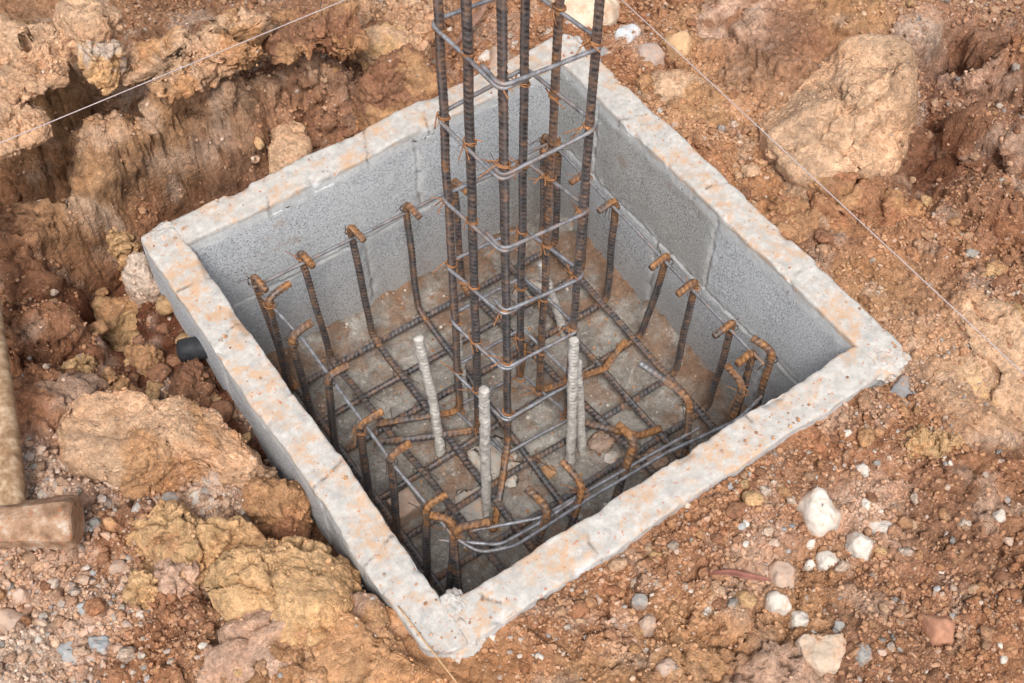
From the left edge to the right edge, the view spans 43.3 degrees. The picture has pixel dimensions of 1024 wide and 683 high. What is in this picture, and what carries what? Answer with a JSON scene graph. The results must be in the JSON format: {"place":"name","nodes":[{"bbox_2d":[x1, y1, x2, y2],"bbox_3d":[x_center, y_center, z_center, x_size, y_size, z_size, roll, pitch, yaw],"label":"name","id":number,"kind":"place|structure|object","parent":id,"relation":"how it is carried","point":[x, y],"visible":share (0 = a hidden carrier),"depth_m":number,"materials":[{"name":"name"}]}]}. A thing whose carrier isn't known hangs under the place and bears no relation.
{"place":"outdoors","nodes":[
{"label":"outdoors","id":0,"kind":"place"},
{"bbox_2d":[0,0,1023,682],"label":"ground","id":1,"kind":"structure","parent":0,"point":[150,154],"depth_m":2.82,"materials":[{"name":"soil"}]},
{"bbox_2d":[0,608,28,631],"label":"stone","id":2,"kind":"object","parent":1,"relation":"on","point":[9,618],"visible":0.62,"depth_m":2.28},
{"bbox_2d":[12,586,30,602],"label":"stone","id":3,"kind":"object","parent":1,"relation":"on","point":[20,594],"visible":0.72,"depth_m":2.31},
{"bbox_2d":[0,98,52,160],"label":"soil clod","id":4,"kind":"object","parent":1,"relation":"on","point":[41,135],"visible":0.85,"depth_m":2.71,"materials":[{"name":"soil"}]},
{"bbox_2d":[0,13,71,104],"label":"soil clod","id":5,"kind":"object","parent":4,"relation":"on","point":[22,43],"visible":0.94,"depth_m":2.78,"materials":[{"name":"soil"}]},
{"bbox_2d":[0,302,84,548],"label":"sledge hammer","id":6,"kind":"object","parent":1,"relation":"on","point":[56,522],"visible":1,"depth_m":2.33,"materials":[{"name":"wood"}]},
{"bbox_2d":[56,641,79,665],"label":"stone","id":7,"kind":"object","parent":1,"relation":"on","point":[64,650],"visible":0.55,"depth_m":2.24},
{"bbox_2d":[62,352,99,372],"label":"soil clod","id":8,"kind":"object","parent":1,"relation":"on","point":[77,363],"visible":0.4,"depth_m":2.76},
{"bbox_2d":[84,597,105,615],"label":"stone","id":9,"kind":"object","parent":1,"relation":"on","point":[95,606],"visible":1,"depth_m":2.28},
{"bbox_2d":[88,319,108,336],"bbox_3d":[-0.930,-0.026,2.883,0.053,0.039,0.049,-33,60,-7],"label":"soil lump","id":10,"kind":"object","parent":1,"relation":"on","point":[100,326],"visible":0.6,"depth_m":2.87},
{"bbox_2d":[88,635,110,654],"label":"stone","id":11,"kind":"object","parent":1,"relation":"on","point":[102,645],"visible":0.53,"depth_m":2.25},
{"bbox_2d":[103,517,117,532],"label":"stone","id":12,"kind":"object","parent":1,"relation":"on","point":[110,523],"visible":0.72,"depth_m":2.41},
{"bbox_2d":[92,294,137,349],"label":"soil clod","id":13,"kind":"object","parent":1,"relation":"on","point":[118,318],"visible":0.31,"depth_m":2.98,"materials":[{"name":"soil"}]},
{"bbox_2d":[108,559,131,574],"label":"stone","id":14,"kind":"object","parent":1,"relation":"on","point":[119,565],"visible":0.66,"depth_m":2.37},
{"bbox_2d":[100,366,143,391],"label":"soil clod","id":15,"kind":"object","parent":1,"relation":"on","point":[111,376],"visible":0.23,"depth_m":2.71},
{"bbox_2d":[105,226,142,285],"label":"soil clod","id":16,"kind":"object","parent":1,"relation":"on","point":[123,245],"visible":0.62,"depth_m":3.01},
{"bbox_2d":[0,429,269,682],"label":"gravel","id":17,"kind":"structure","parent":1,"relation":"on","point":[83,579],"depth_m":2.34,"materials":[{"name":"gravel"}]},
{"bbox_2d":[121,568,158,610],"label":"soil clod","id":18,"kind":"object","parent":1,"relation":"on","point":[140,584],"visible":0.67,"depth_m":2.31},
{"bbox_2d":[123,343,165,376],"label":"soil clod","id":19,"kind":"object","parent":1,"relation":"on","point":[132,353],"visible":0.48,"depth_m":2.84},
{"bbox_2d":[145,380,163,391],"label":"soil lump","id":20,"kind":"object","parent":1,"relation":"on","point":[150,385],"visible":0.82,"depth_m":2.80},
{"bbox_2d":[147,362,172,382],"bbox_3d":[-0.769,0.072,2.816,0.053,0.039,0.048,-38,63,-24],"label":"soil lump","id":21,"kind":"object","parent":1,"relation":"on","point":[160,372],"visible":1,"depth_m":2.80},
{"bbox_2d":[155,294,173,315],"bbox_3d":[-0.772,-0.084,2.886,0.047,0.040,0.053,19,57,13],"label":"soil lump","id":22,"kind":"object","parent":1,"relation":"on","point":[163,307],"visible":0.7,"depth_m":2.87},
{"bbox_2d":[56,390,279,500],"bbox_3d":[-0.687,0.224,2.561,0.446,0.206,0.234,4,55,3],"label":"soil clod","id":23,"kind":"object","parent":1,"relation":"on","point":[201,447],"visible":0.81,"depth_m":2.50,"materials":[{"name":"soil"}]},
{"bbox_2d":[0,0,344,142],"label":"string line","id":24,"kind":"object","parent":1,"relation":"on","point":[169,72],"visible":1,"depth_m":2.56,"materials":[{"name":"fabric"}]},
{"bbox_2d":[147,583,203,629],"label":"soil clod","id":25,"kind":"object","parent":1,"relation":"on","point":[162,609],"visible":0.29,"depth_m":2.31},
{"bbox_2d":[151,558,204,598],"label":"soil clod","id":26,"kind":"object","parent":25,"relation":"on","point":[168,571],"visible":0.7,"depth_m":2.32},
{"bbox_2d":[165,357,218,407],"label":"soil clod","id":27,"kind":"object","parent":1,"relation":"on","point":[190,384],"visible":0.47,"depth_m":2.73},
{"bbox_2d":[176,336,207,361],"bbox_3d":[-0.681,0.014,2.787,0.082,0.061,0.052,-4,55,-3],"label":"pipe","id":28,"kind":"object","parent":1,"relation":"on","point":[189,348],"visible":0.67,"depth_m":2.77,"materials":[{"name":"black plastic"}]},
{"bbox_2d":[126,499,267,590],"bbox_3d":[-0.605,0.396,2.422,0.326,0.193,0.171,11,55,8],"label":"soil clod","id":29,"kind":"object","parent":1,"relation":"on","point":[213,542],"visible":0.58,"depth_m":2.38,"materials":[{"name":"soil"}]},
{"bbox_2d":[119,5,276,106],"bbox_3d":[-0.705,-0.644,2.904,0.391,0.138,0.211,-30,60,-19],"label":"soil clod","id":30,"kind":"object","parent":1,"relation":"on","point":[142,68],"visible":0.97,"depth_m":2.87,"materials":[{"name":"soil"}]},
{"bbox_2d":[77,39,126,95],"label":"soil clod","id":31,"kind":"object","parent":30,"relation":"on","point":[92,58],"visible":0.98,"depth_m":2.78,"materials":[{"name":"soil"}]},
{"bbox_2d":[52,0,123,54],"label":"soil clod","id":32,"kind":"object","parent":31,"relation":"on","point":[82,27],"visible":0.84,"depth_m":2.79,"materials":[{"name":"soil"}]},
{"bbox_2d":[210,400,232,422],"bbox_3d":[-0.611,0.154,2.695,0.054,0.038,0.068,4,75,-11],"label":"soil lump","id":33,"kind":"object","parent":1,"relation":"on","point":[224,408],"visible":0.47,"depth_m":2.69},
{"bbox_2d":[240,476,313,540],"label":"soil clod","id":34,"kind":"object","parent":1,"relation":"on","point":[279,496],"visible":0.61,"depth_m":2.51,"materials":[{"name":"soil"}]},
{"bbox_2d":[203,536,363,648],"bbox_3d":[-0.415,0.458,2.370,0.292,0.212,0.239,24,58,16],"label":"soil clod","id":35,"kind":"object","parent":1,"relation":"on","point":[248,567],"visible":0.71,"depth_m":2.29,"materials":[{"name":"soil"}]},
{"bbox_2d":[266,120,312,174],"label":"soil clod","id":36,"kind":"object","parent":1,"relation":"on","point":[298,144],"visible":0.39,"depth_m":3.09,"materials":[{"name":"soil"}]},
{"bbox_2d":[261,1,370,64],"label":"soil clod","id":37,"kind":"object","parent":1,"relation":"on","point":[339,27],"visible":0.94,"depth_m":3.01,"materials":[{"name":"soil"}]},
{"bbox_2d":[193,591,447,682],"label":"soil clod","id":38,"kind":"object","parent":1,"relation":"on","point":[250,633],"visible":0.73,"depth_m":2.24,"materials":[{"name":"soil"}]},
{"bbox_2d":[352,43,454,129],"bbox_3d":[-0.270,-0.589,3.168,0.264,0.291,0.231,21,57,14],"label":"soil clod","id":39,"kind":"object","parent":1,"relation":"on","point":[389,101],"visible":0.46,"depth_m":3.08,"materials":[{"name":"soil"}]},
{"bbox_2d":[357,22,431,72],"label":"soil clod","id":40,"kind":"object","parent":39,"relation":"on","point":[377,36],"visible":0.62,"depth_m":3.12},
{"bbox_2d":[398,0,445,45],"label":"soil clod","id":41,"kind":"object","parent":1,"relation":"on","point":[427,15],"visible":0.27,"depth_m":3.18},
{"bbox_2d":[447,3,487,51],"bbox_3d":[-0.094,-0.803,3.222,0.028,0.063,0.209,27,59,18],"label":"bark strip","id":42,"kind":"object","parent":1,"relation":"on","point":[477,17],"visible":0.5,"depth_m":3.22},
{"bbox_2d":[489,46,511,68],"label":"stone","id":43,"kind":"object","parent":1,"relation":"on","point":[493,57],"visible":0.24,"depth_m":3.19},
{"bbox_2d":[0,0,1023,682],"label":"soil lumps","id":44,"kind":"object","parent":1,"relation":"on","point":[612,634],"visible":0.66,"depth_m":2.41,"materials":[{"name":"soil"}]},
{"bbox_2d":[141,34,910,663],"bbox_3d":[0.009,0.058,2.944,1.190,0.584,1.220,-30,60,-19],"label":"block box","id":45,"kind":"object","parent":1,"relation":"on","point":[681,202],"visible":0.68,"depth_m":2.89,"materials":[{"name":"concrete"}]},
{"bbox_2d":[397,606,457,682],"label":"string line","id":46,"kind":"object","parent":45,"relation":"on","point":[439,660],"visible":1,"depth_m":2.25,"materials":[{"name":"fabric"}]},
{"bbox_2d":[266,213,751,596],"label":"pit floor","id":47,"kind":"structure","parent":45,"relation":"in","point":[451,482],"depth_m":3.23,"materials":[{"name":"concrete"}]},
{"bbox_2d":[387,487,421,526],"bbox_3d":[-0.251,0.386,3.002,0.063,0.053,0.063,-30,60,-19],"label":"spacer block","id":48,"kind":"object","parent":47,"relation":"on","point":[408,512],"depth_m":2.98,"materials":[{"name":"concrete"}]},
{"bbox_2d":[413,335,445,457],"bbox_3d":[-0.183,0.132,2.965,0.036,0.410,0.092,-24,58,-16],"label":"starter rod","id":49,"kind":"object","parent":47,"relation":"on","point":[421,352],"visible":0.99,"depth_m":2.96,"materials":[{"name":"concrete"}]},
{"bbox_2d":[457,293,469,411],"bbox_3d":[-0.123,-0.003,3.005,0.020,0.498,0.089,-16,56,-11],"label":"starter rod","id":50,"kind":"object","parent":47,"relation":"on","point":[466,406],"visible":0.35,"depth_m":3.09,"materials":[{"name":"concrete"}]},
{"bbox_2d":[446,485,489,520],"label":"stone","id":51,"kind":"object","parent":47,"relation":"on","point":[473,510],"visible":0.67,"depth_m":3.01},
{"bbox_2d":[478,385,491,513],"bbox_3d":[-0.059,0.248,2.832,0.028,0.487,0.051,4,55,3],"label":"starter rod","id":52,"kind":"object","parent":47,"relation":"on","point":[484,391],"visible":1,"depth_m":2.80,"materials":[{"name":"concrete"}]},
{"bbox_2d":[466,435,520,487],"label":"stone","id":53,"kind":"object","parent":47,"relation":"on","point":[473,454],"visible":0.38,"depth_m":3.08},
{"bbox_2d":[278,221,724,589],"bbox_3d":[-0.001,0.205,3.140,1.025,0.054,1.044,-30,60,-19],"label":"floor grit","id":54,"kind":"object","parent":47,"relation":"on","point":[469,419],"visible":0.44,"depth_m":3.21,"materials":[{"name":"stone"}]},
{"bbox_2d":[237,133,777,595],"bbox_3d":[-0.005,0.055,2.982,0.901,0.465,0.891,-30,60,-19],"label":"bar mat","id":55,"kind":"object","parent":47,"relation":"on","point":[455,529],"visible":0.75,"depth_m":3.00,"materials":[{"name":"metal"}]},
{"bbox_2d":[374,0,662,532],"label":"column cage","id":56,"kind":"object","parent":47,"relation":"on","point":[503,84],"depth_m":2.48,"materials":[{"name":"metal"}]},
{"bbox_2d":[510,287,532,314],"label":"stone","id":57,"kind":"object","parent":47,"relation":"on","point":[528,310],"visible":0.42,"depth_m":3.37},
{"bbox_2d":[541,465,556,478],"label":"stone","id":58,"kind":"object","parent":47,"relation":"on","point":[549,473],"visible":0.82,"depth_m":3.07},
{"bbox_2d":[537,260,568,339],"bbox_3d":[0.104,-0.099,3.210,0.093,0.280,0.027,16,56,11],"label":"starter rod","id":59,"kind":"object","parent":47,"relation":"on","point":[560,320],"visible":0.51,"depth_m":3.21,"materials":[{"name":"concrete"}]},
{"bbox_2d":[565,336,579,467],"bbox_3d":[0.135,0.149,2.898,0.026,0.495,0.050,-17,56,-12],"label":"starter rod","id":60,"kind":"object","parent":47,"relation":"on","point":[572,384],"visible":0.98,"depth_m":2.86,"materials":[{"name":"concrete"}]},
{"bbox_2d":[576,359,586,454],"bbox_3d":[0.157,0.156,2.985,0.026,0.347,0.062,-39,63,-24],"label":"starter rod","id":61,"kind":"object","parent":47,"relation":"on","point":[581,439],"visible":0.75,"depth_m":2.99,"materials":[{"name":"concrete"}]},
{"bbox_2d":[587,430,615,453],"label":"stone","id":62,"kind":"object","parent":47,"relation":"on","point":[599,441],"visible":0.99,"depth_m":3.11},
{"bbox_2d":[603,451,618,464],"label":"stone","id":63,"kind":"object","parent":47,"relation":"on","point":[610,457],"visible":0.91,"depth_m":3.10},
{"bbox_2d":[632,447,669,475],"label":"stone","id":64,"kind":"object","parent":47,"relation":"on","point":[659,464],"visible":0.41,"depth_m":3.08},
{"bbox_2d":[149,35,905,654],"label":"rim crumbs","id":65,"kind":"object","parent":45,"relation":"on","point":[621,505],"visible":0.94,"depth_m":2.54,"materials":[{"name":"stone"}]},
{"bbox_2d":[568,599,589,618],"bbox_3d":[0.117,0.481,2.312,0.044,0.027,0.033,-28,59,-18],"label":"soil lump","id":66,"kind":"object","parent":1,"relation":"on","point":[579,608],"visible":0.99,"depth_m":2.30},
{"bbox_2d":[564,0,619,27],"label":"stone","id":67,"kind":"object","parent":1,"relation":"on","point":[581,12],"visible":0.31,"depth_m":3.26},
{"bbox_2d":[607,558,627,571],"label":"soil lump","id":68,"kind":"object","parent":1,"relation":"on","point":[617,564],"visible":1,"depth_m":2.36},
{"bbox_2d":[614,24,641,43],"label":"stone","id":69,"kind":"object","parent":1,"relation":"on","point":[625,31],"visible":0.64,"depth_m":3.22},
{"bbox_2d":[630,623,643,636],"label":"soil lump","id":70,"kind":"object","parent":1,"relation":"on","point":[636,630],"visible":1,"depth_m":2.29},
{"bbox_2d":[629,593,647,610],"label":"stone","id":71,"kind":"object","parent":1,"relation":"on","point":[638,601],"visible":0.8,"depth_m":2.30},
{"bbox_2d":[635,71,653,95],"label":"soil clod","id":72,"kind":"object","parent":1,"relation":"on","point":[641,80],"visible":0.29,"depth_m":3.10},
{"bbox_2d":[638,614,656,637],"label":"stone","id":73,"kind":"object","parent":1,"relation":"on","point":[647,624],"visible":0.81,"depth_m":2.29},
{"bbox_2d":[637,42,665,68],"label":"stone","id":74,"kind":"object","parent":1,"relation":"on","point":[654,53],"visible":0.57,"depth_m":3.18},
{"bbox_2d":[655,658,675,676],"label":"stone","id":75,"kind":"object","parent":1,"relation":"on","point":[665,667],"visible":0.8,"depth_m":2.23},
{"bbox_2d":[666,31,692,62],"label":"stone","id":76,"kind":"object","parent":1,"relation":"on","point":[679,41],"visible":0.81,"depth_m":3.15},
{"bbox_2d":[651,69,741,127],"bbox_3d":[0.466,-0.545,3.139,0.314,0.196,0.232,18,57,13],"label":"soil clod","id":77,"kind":"object","parent":1,"relation":"on","point":[680,84],"visible":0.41,"depth_m":3.07,"materials":[{"name":"soil"}]},
{"bbox_2d":[710,533,724,545],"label":"soil lump","id":78,"kind":"object","parent":1,"relation":"on","point":[716,538],"visible":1,"depth_m":2.38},
{"bbox_2d":[708,658,730,682],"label":"soil clod","id":79,"kind":"object","parent":1,"relation":"on","point":[718,673],"visible":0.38,"depth_m":2.25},
{"bbox_2d":[712,597,726,610],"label":"soil lump","id":80,"kind":"object","parent":1,"relation":"on","point":[720,602],"visible":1,"depth_m":2.31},
{"bbox_2d":[725,502,745,518],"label":"soil lump","id":81,"kind":"object","parent":1,"relation":"on","point":[735,510],"visible":1,"depth_m":2.40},
{"bbox_2d":[688,0,784,39],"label":"soil clod","id":82,"kind":"object","parent":1,"relation":"on","point":[736,7],"visible":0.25,"depth_m":3.19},
{"bbox_2d":[708,569,771,580],"bbox_3d":[0.413,0.426,2.341,0.120,0.024,0.015,9,55,6],"label":"dry leaf","id":83,"kind":"object","parent":1,"relation":"on","point":[741,574],"visible":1,"depth_m":2.34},
{"bbox_2d":[735,590,756,607],"bbox_3d":[0.418,0.462,2.311,0.041,0.022,0.028,34,61,22],"label":"soil lump","id":84,"kind":"object","parent":1,"relation":"on","point":[746,599],"visible":1,"depth_m":2.30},
{"bbox_2d":[741,164,760,176],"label":"soil lump","id":85,"kind":"object","parent":1,"relation":"on","point":[750,170],"visible":1,"depth_m":2.93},
{"bbox_2d":[482,348,1022,679],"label":"mortar crumbs","id":86,"kind":"object","parent":1,"relation":"on","point":[510,651],"visible":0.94,"depth_m":2.40,"materials":[{"name":"mortar"}]},
{"bbox_2d":[742,491,763,505],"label":"soil lump","id":87,"kind":"object","parent":1,"relation":"on","point":[752,498],"visible":1,"depth_m":2.40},
{"bbox_2d":[764,590,791,615],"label":"stone","id":88,"kind":"object","parent":1,"relation":"on","point":[775,601],"visible":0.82,"depth_m":2.31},
{"bbox_2d":[767,560,795,589],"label":"stone","id":89,"kind":"object","parent":1,"relation":"on","point":[781,574],"visible":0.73,"depth_m":2.35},
{"bbox_2d":[778,486,791,497],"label":"soil lump","id":90,"kind":"object","parent":1,"relation":"on","point":[784,491],"visible":1,"depth_m":2.44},
{"bbox_2d":[787,610,808,628],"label":"stone","id":91,"kind":"object","parent":1,"relation":"on","point":[799,618],"visible":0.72,"depth_m":2.30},
{"bbox_2d":[768,195,853,242],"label":"soil clod","id":92,"kind":"object","parent":1,"relation":"on","point":[789,231],"visible":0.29,"depth_m":2.85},
{"bbox_2d":[796,487,840,536],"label":"stone","id":93,"kind":"object","parent":1,"relation":"on","point":[819,511],"visible":0.76,"depth_m":2.41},
{"bbox_2d":[795,634,846,675],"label":"stone","id":94,"kind":"object","parent":1,"relation":"on","point":[825,654],"visible":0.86,"depth_m":2.24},
{"bbox_2d":[622,0,1023,373],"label":"string line","id":95,"kind":"object","parent":1,"relation":"on","point":[830,193],"visible":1,"depth_m":2.71,"materials":[{"name":"fabric"}]},
{"bbox_2d":[814,229,833,244],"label":"soil lump","id":96,"kind":"object","parent":1,"relation":"on","point":[823,236],"visible":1,"depth_m":2.79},
{"bbox_2d":[815,550,842,571],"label":"stone","id":97,"kind":"object","parent":1,"relation":"on","point":[824,559],"visible":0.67,"depth_m":2.37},
{"bbox_2d":[758,34,918,192],"bbox_3d":[0.774,-0.510,3.012,0.458,0.303,0.343,-30,60,-19],"label":"soil clod","id":98,"kind":"object","parent":1,"relation":"on","point":[874,60],"visible":0.74,"depth_m":2.92,"materials":[{"name":"soil"}]},
{"bbox_2d":[844,531,873,560],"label":"stone","id":99,"kind":"object","parent":1,"relation":"on","point":[860,545],"visible":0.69,"depth_m":2.37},
{"bbox_2d":[855,642,872,666],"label":"stone","id":100,"kind":"object","parent":1,"relation":"on","point":[864,654],"visible":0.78,"depth_m":2.23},
{"bbox_2d":[857,427,874,447],"bbox_3d":[0.693,0.189,2.523,0.035,0.026,0.046,6,47,8],"label":"soil lump","id":101,"kind":"object","parent":1,"relation":"on","point":[865,437],"visible":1,"depth_m":2.51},
{"bbox_2d":[807,171,925,227],"bbox_3d":[0.772,-0.293,2.934,0.348,0.199,0.187,27,59,18],"label":"soil clod","id":102,"kind":"object","parent":1,"relation":"on","point":[839,187],"visible":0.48,"depth_m":2.86,"materials":[{"name":"soil"}]},
{"bbox_2d":[869,520,892,535],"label":"stone","id":103,"kind":"object","parent":1,"relation":"on","point":[882,526],"visible":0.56,"depth_m":2.42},
{"bbox_2d":[890,374,915,404],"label":"stone","id":104,"kind":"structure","parent":1,"relation":"on","point":[900,389],"depth_m":2.64,"materials":[{"name":"stone"}]},
{"bbox_2d":[902,422,934,459],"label":"soil clod","id":105,"kind":"object","parent":1,"relation":"on","point":[920,440],"visible":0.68,"depth_m":2.55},
{"bbox_2d":[921,614,955,646],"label":"stone","id":106,"kind":"object","parent":1,"relation":"on","point":[938,631],"visible":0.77,"depth_m":2.27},
{"bbox_2d":[924,427,963,458],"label":"soil clod","id":107,"kind":"object","parent":1,"relation":"on","point":[937,450],"visible":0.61,"depth_m":2.54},
{"bbox_2d":[943,288,1023,442],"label":"soil clod","id":108,"kind":"object","parent":1,"relation":"on","point":[1002,327],"visible":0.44,"depth_m":2.64,"materials":[{"name":"soil"}]},
{"bbox_2d":[977,261,1003,284],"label":"soil clod","id":109,"kind":"object","parent":1,"relation":"on","point":[990,270],"visible":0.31,"depth_m":2.73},
{"bbox_2d":[972,218,1014,255],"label":"soil clod","id":110,"kind":"object","parent":1,"relation":"on","point":[988,240],"visible":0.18,"depth_m":2.81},
{"bbox_2d":[991,509,1005,523],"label":"stone","id":111,"kind":"object","parent":1,"relation":"on","point":[999,516],"visible":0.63,"depth_m":2.43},
{"bbox_2d":[989,259,1008,272],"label":"soil lump","id":112,"kind":"object","parent":1,"relation":"on","point":[997,263],"visible":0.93,"depth_m":2.74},
{"bbox_2d":[990,274,1012,289],"bbox_3d":[1.034,-0.124,2.722,0.045,0.027,0.032,-14,56,-10],"label":"soil lump","id":113,"kind":"object","parent":1,"relation":"on","point":[1003,280],"visible":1,"depth_m":2.71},
{"bbox_2d":[992,570,1011,582],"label":"soil lump","id":114,"kind":"object","parent":1,"relation":"on","point":[1001,575],"visible":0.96,"depth_m":2.34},
{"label":"soil clod","id":115,"kind":"object","parent":1,"relation":"on","visible":0},
{"bbox_2d":[121,251,159,304],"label":"soil clod","id":116,"kind":"object","parent":115,"relation":"on","point":[144,290],"visible":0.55,"depth_m":2.90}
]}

